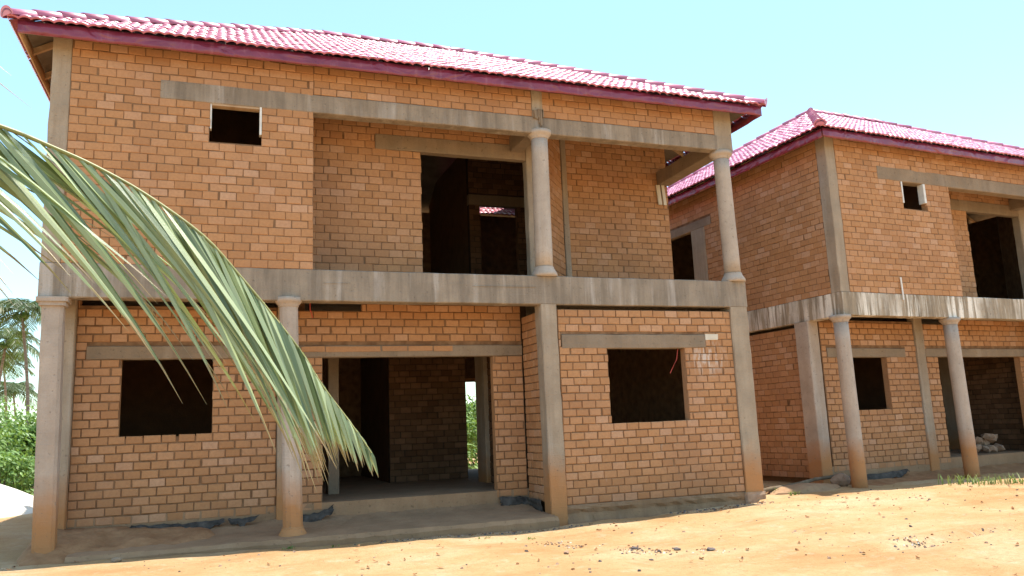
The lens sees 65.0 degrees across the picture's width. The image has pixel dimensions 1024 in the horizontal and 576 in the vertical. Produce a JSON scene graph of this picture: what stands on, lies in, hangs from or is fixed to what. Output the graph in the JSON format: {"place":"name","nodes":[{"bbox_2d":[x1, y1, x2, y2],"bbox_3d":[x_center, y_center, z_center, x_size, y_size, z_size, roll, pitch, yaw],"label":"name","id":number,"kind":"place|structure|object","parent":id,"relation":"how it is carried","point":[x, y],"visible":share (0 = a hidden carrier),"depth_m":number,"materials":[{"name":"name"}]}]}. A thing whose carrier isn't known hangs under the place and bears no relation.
{"place":"outdoors","nodes":[
{"label":"outdoors","id":0,"kind":"place"},
{"bbox_2d":[0,458,1023,575],"bbox_3d":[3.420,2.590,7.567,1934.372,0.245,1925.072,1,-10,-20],"label":"ground","id":1,"kind":"structure","parent":0,"point":[771,544],"depth_m":9.01,"materials":[{"name":"beige sand"}]},
{"bbox_2d":[0,395,27,435],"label":"bush","id":2,"kind":"object","parent":1,"relation":"on","point":[3,416],"visible":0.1,"depth_m":30.20,"materials":[{"name":"green plant"}]},
{"bbox_2d":[0,484,32,517],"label":"sand heap","id":3,"kind":"object","parent":1,"relation":"on","point":[14,502],"visible":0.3,"depth_m":16.35,"materials":[{"name":"white sand"}]},
{"bbox_2d":[0,449,34,494],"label":"bush","id":4,"kind":"object","parent":1,"relation":"on","point":[9,466],"visible":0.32,"depth_m":21.05,"materials":[{"name":"green plant"}]},
{"bbox_2d":[0,397,36,482],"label":"bush","id":5,"kind":"object","parent":1,"relation":"on","point":[21,431],"visible":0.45,"depth_m":25.41,"materials":[{"name":"green plant"}]},
{"bbox_2d":[0,352,36,417],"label":"coconut palm","id":6,"kind":"object","parent":1,"relation":"on","point":[20,365],"visible":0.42,"depth_m":46.37,"materials":[{"name":"green plant"}]},
{"bbox_2d":[0,381,37,419],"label":"coconut palm","id":7,"kind":"object","parent":1,"relation":"on","point":[13,389],"visible":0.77,"depth_m":51.96,"materials":[{"name":"green plant"}]},
{"bbox_2d":[0,328,39,382],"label":"coconut palm","id":8,"kind":"object","parent":1,"relation":"on","point":[5,348],"visible":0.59,"depth_m":38.78,"materials":[{"name":"green plant"}]},
{"bbox_2d":[0,298,40,426],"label":"coconut palm","id":9,"kind":"object","parent":1,"relation":"on","point":[27,307],"visible":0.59,"depth_m":34.26,"materials":[{"name":"green plant"}]},
{"bbox_2d":[22,423,35,487],"bbox_3d":[-14.157,5.381,27.092,4.631,3.002,3.471,1,-10,-20],"label":"bush","id":10,"kind":"object","parent":1,"relation":"on","point":[32,451],"visible":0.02,"depth_m":26.18,"materials":[{"name":"green plant"}]},
{"bbox_2d":[16,526,214,565],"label":"soil bank","id":11,"kind":"structure","parent":1,"relation":"on","point":[72,541],"depth_m":10.08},
{"bbox_2d":[111,557,122,561],"bbox_3d":[-4.530,3.115,9.202,0.124,0.060,0.088,1,-10,-20],"label":"pale chunk","id":12,"kind":"object","parent":1,"relation":"on","point":[116,559],"visible":1,"depth_m":9.17,"materials":[{"name":"stone"}]},
{"bbox_2d":[0,66,378,491],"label":"coconut palm","id":13,"kind":"object","parent":1,"relation":"on","point":[245,320],"visible":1,"depth_m":2.93,"materials":[{"name":"green plant"}]},
{"bbox_2d":[0,5,767,563],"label":"unfinished house","id":14,"kind":"structure","parent":1,"relation":"on","point":[408,239],"depth_m":12.32,"materials":[{"name":"brick"}]},
{"bbox_2d":[130,518,225,528],"bbox_3d":[-4.474,3.217,10.763,1.196,0.161,0.125,1,-10,-20],"label":"plastic sheet","id":15,"kind":"object","parent":14,"relation":"on","point":[207,524],"visible":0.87,"depth_m":10.82,"materials":[{"name":"black plastic"}]},
{"bbox_2d":[210,104,211,130],"bbox_3d":[-4.165,-2.364,11.107,0.022,0.365,0.100,1,-10,-20],"label":"window frame","id":16,"kind":"structure","parent":14,"relation":"in","point":[210,104],"depth_m":11.06,"materials":[{"name":"white wood"}]},
{"bbox_2d":[212,103,259,112],"bbox_3d":[-3.865,-2.523,11.247,0.627,0.031,0.120,1,-10,-20],"label":"window frame","id":17,"kind":"structure","parent":14,"relation":"in","point":[215,106],"depth_m":11.22,"materials":[{"name":"brown wood"}]},
{"bbox_2d":[228,514,259,525],"bbox_3d":[-3.688,3.201,11.045,0.421,0.149,0.091,1,-10,-20],"label":"plastic sheet","id":18,"kind":"object","parent":14,"relation":"on","point":[240,522],"visible":1,"depth_m":11.03,"materials":[{"name":"black plastic"}]},
{"bbox_2d":[259,107,261,136],"bbox_3d":[-3.543,-2.334,11.313,0.028,0.405,0.110,1,-10,-20],"label":"window frame","id":19,"kind":"structure","parent":14,"relation":"in","point":[260,112],"depth_m":11.27,"materials":[{"name":"white wood"}]},
{"bbox_2d":[303,504,333,521],"bbox_3d":[-2.771,3.226,11.360,0.544,0.280,0.109,3,-11,-28],"label":"plastic sheet","id":20,"kind":"object","parent":14,"relation":"on","point":[319,516],"visible":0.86,"depth_m":11.37,"materials":[{"name":"grey plastic"}]},
{"bbox_2d":[500,496,541,510],"bbox_3d":[0.211,3.316,12.299,0.363,0.257,0.774,14,-19,-59],"label":"plastic sheet","id":21,"kind":"object","parent":14,"relation":"on","point":[519,500],"visible":0.97,"depth_m":12.39,"materials":[{"name":"grey plastic"}]},
{"bbox_2d":[466,412,477,468],"bbox_3d":[-2.694,4.938,25.679,4.080,2.465,2.746,0,-10,-11],"label":"bush","id":22,"kind":"object","parent":1,"relation":"on","point":[471,438],"visible":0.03,"depth_m":26.31,"materials":[{"name":"green plant"}]},
{"bbox_2d":[466,394,477,465],"bbox_3d":[-0.926,5.184,29.050,5.647,2.995,3.442,1,-10,-20],"label":"bush","id":23,"kind":"object","parent":1,"relation":"on","point":[471,408],"visible":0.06,"depth_m":28.46,"materials":[{"name":"green plant"}]},
{"bbox_2d":[766,483,840,494],"bbox_3d":[5.156,3.631,14.250,1.720,0.323,0.783,2,-11,-26],"label":"earth mound","id":24,"kind":"object","parent":1,"relation":"on","point":[802,488],"visible":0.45,"depth_m":13.96,"materials":[{"name":"soil"}]},
{"bbox_2d":[764,473,843,491],"bbox_3d":[5.216,3.520,14.459,2.744,0.196,0.080,5,-12,-36],"label":"wooden pole","id":25,"kind":"object","parent":1,"relation":"on","point":[768,489],"visible":0.57,"depth_m":14.53,"materials":[{"name":"wood"}]},
{"bbox_2d":[830,473,850,486],"bbox_3d":[6.063,3.542,14.780,0.308,0.264,0.367,-10,-13,39],"label":"boulder","id":26,"kind":"object","parent":1,"relation":"on","point":[841,479],"visible":0.89,"depth_m":14.66,"materials":[{"name":"stone"}]},
{"bbox_2d":[667,107,1023,487],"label":"unfinished house","id":27,"kind":"structure","parent":1,"relation":"on","point":[882,266],"depth_m":16.39,"materials":[{"name":"brick"}]},
{"bbox_2d":[900,181,904,202],"bbox_3d":[7.796,-1.910,16.137,0.035,0.440,0.130,2,-11,-24],"label":"window frame","id":28,"kind":"structure","parent":27,"relation":"in","point":[900,181],"depth_m":16.08,"materials":[{"name":"white wood"}]},
{"bbox_2d":[917,184,926,204],"bbox_3d":[8.372,-1.909,16.398,0.060,0.400,0.134,2,-11,-24],"label":"window frame","id":29,"kind":"structure","parent":27,"relation":"in","point":[920,188],"depth_m":16.37,"materials":[{"name":"white wood"}]},
{"bbox_2d":[976,444,981,452],"bbox_3d":[10.268,3.570,17.807,0.240,0.204,0.236,-11,-13,41],"label":"rubble block","id":30,"kind":"object","parent":27,"relation":"on","point":[978,447],"depth_m":17.75,"materials":[{"name":"stone"}]},
{"bbox_2d":[982,438,989,445],"bbox_3d":[10.753,3.510,18.328,0.296,0.221,0.187,-1,-10,-8],"label":"rubble block","id":31,"kind":"object","parent":27,"relation":"on","point":[985,442],"depth_m":18.24,"materials":[{"name":"stone"}]},
{"bbox_2d":[981,445,991,452],"bbox_3d":[10.527,3.579,17.859,0.177,0.151,0.284,19,8,-13],"label":"rubble block","id":32,"kind":"object","parent":27,"relation":"on","point":[987,449],"depth_m":17.78,"materials":[{"name":"stone"}]},
{"bbox_2d":[986,434,997,442],"bbox_3d":[10.950,3.456,18.392,0.343,0.213,0.264,-1,-10,-9],"label":"rubble block","id":33,"kind":"object","parent":27,"relation":"on","point":[993,440],"depth_m":18.29,"materials":[{"name":"stone"}]},
{"bbox_2d":[987,445,997,452],"bbox_3d":[10.763,3.610,17.988,0.365,0.188,0.215,27,-19,-33],"label":"rubble block","id":34,"kind":"object","parent":27,"relation":"on","point":[993,448],"depth_m":17.88,"materials":[{"name":"stone"}]},
{"bbox_2d":[994,443,1005,451],"bbox_3d":[10.973,3.605,18.111,0.211,0.217,0.295,7,-13,-43],"label":"rubble block","id":35,"kind":"object","parent":27,"relation":"on","point":[1000,447],"depth_m":18.03,"materials":[{"name":"stone"}]},
{"bbox_2d":[849,469,909,479],"bbox_3d":[7.087,3.639,15.519,1.794,0.188,0.179,2,-11,-24],"label":"plastic sheet","id":36,"kind":"object","parent":1,"relation":"on","point":[898,474],"visible":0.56,"depth_m":15.55,"materials":[{"name":"grey plastic"}]},
{"bbox_2d":[938,474,978,485],"bbox_3d":[7.803,3.313,13.957,0.695,0.205,0.650,-5,-10,15],"label":"weed","id":37,"kind":"object","parent":1,"relation":"on","point":[959,480],"visible":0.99,"depth_m":13.96,"materials":[{"name":"green plant"}]},
{"bbox_2d":[970,475,998,486],"bbox_3d":[8.138,3.324,13.899,0.595,0.165,0.626,-2,-10,-1],"label":"weed","id":38,"kind":"object","parent":1,"relation":"on","point":[984,481],"visible":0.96,"depth_m":13.90,"materials":[{"name":"green plant"}]},
{"bbox_2d":[984,472,1021,484],"bbox_3d":[8.572,3.300,13.957,0.821,0.213,0.500,-5,-10,17],"label":"weed","id":39,"kind":"object","parent":1,"relation":"on","point":[1000,480],"visible":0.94,"depth_m":13.92,"materials":[{"name":"green plant"}]},
{"bbox_2d":[1008,478,1023,484],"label":"weed","id":40,"kind":"object","parent":1,"relation":"on","point":[1016,481],"visible":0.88,"depth_m":13.98,"materials":[{"name":"green plant"}]},
{"bbox_2d":[0,0,1023,438],"label":"sky","id":41,"kind":"structure","parent":0,"point":[956,67],"materials":[{"name":"blue"}]},
{"bbox_2d":[7,486,1019,575],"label":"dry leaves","id":42,"kind":"object","parent":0,"point":[388,562],"visible":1,"depth_m":8.77,"materials":[{"name":"plant"}]},
{"bbox_2d":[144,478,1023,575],"bbox_3d":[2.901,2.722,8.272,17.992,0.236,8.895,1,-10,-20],"label":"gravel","id":43,"kind":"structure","parent":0,"point":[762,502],"depth_m":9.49,"materials":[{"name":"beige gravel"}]},
{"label":"rubble block","id":44,"kind":"object","parent":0,"visible":0},
{"bbox_2d":[975,437,982,444],"bbox_3d":[10.541,3.489,18.199,0.339,0.192,0.237,24,-40,-39],"label":"rubble block","id":45,"kind":"object","parent":44,"relation":"on","point":[978,440],"depth_m":18.10,"materials":[{"name":"stone"}]},
{"bbox_2d":[981,433,995,439],"bbox_3d":[10.768,3.368,18.167,0.302,0.154,0.202,-14,-36,42],"label":"rubble block","id":46,"kind":"object","parent":45,"relation":"on","point":[987,436],"depth_m":18.11,"materials":[{"name":"stone"}]}
]}

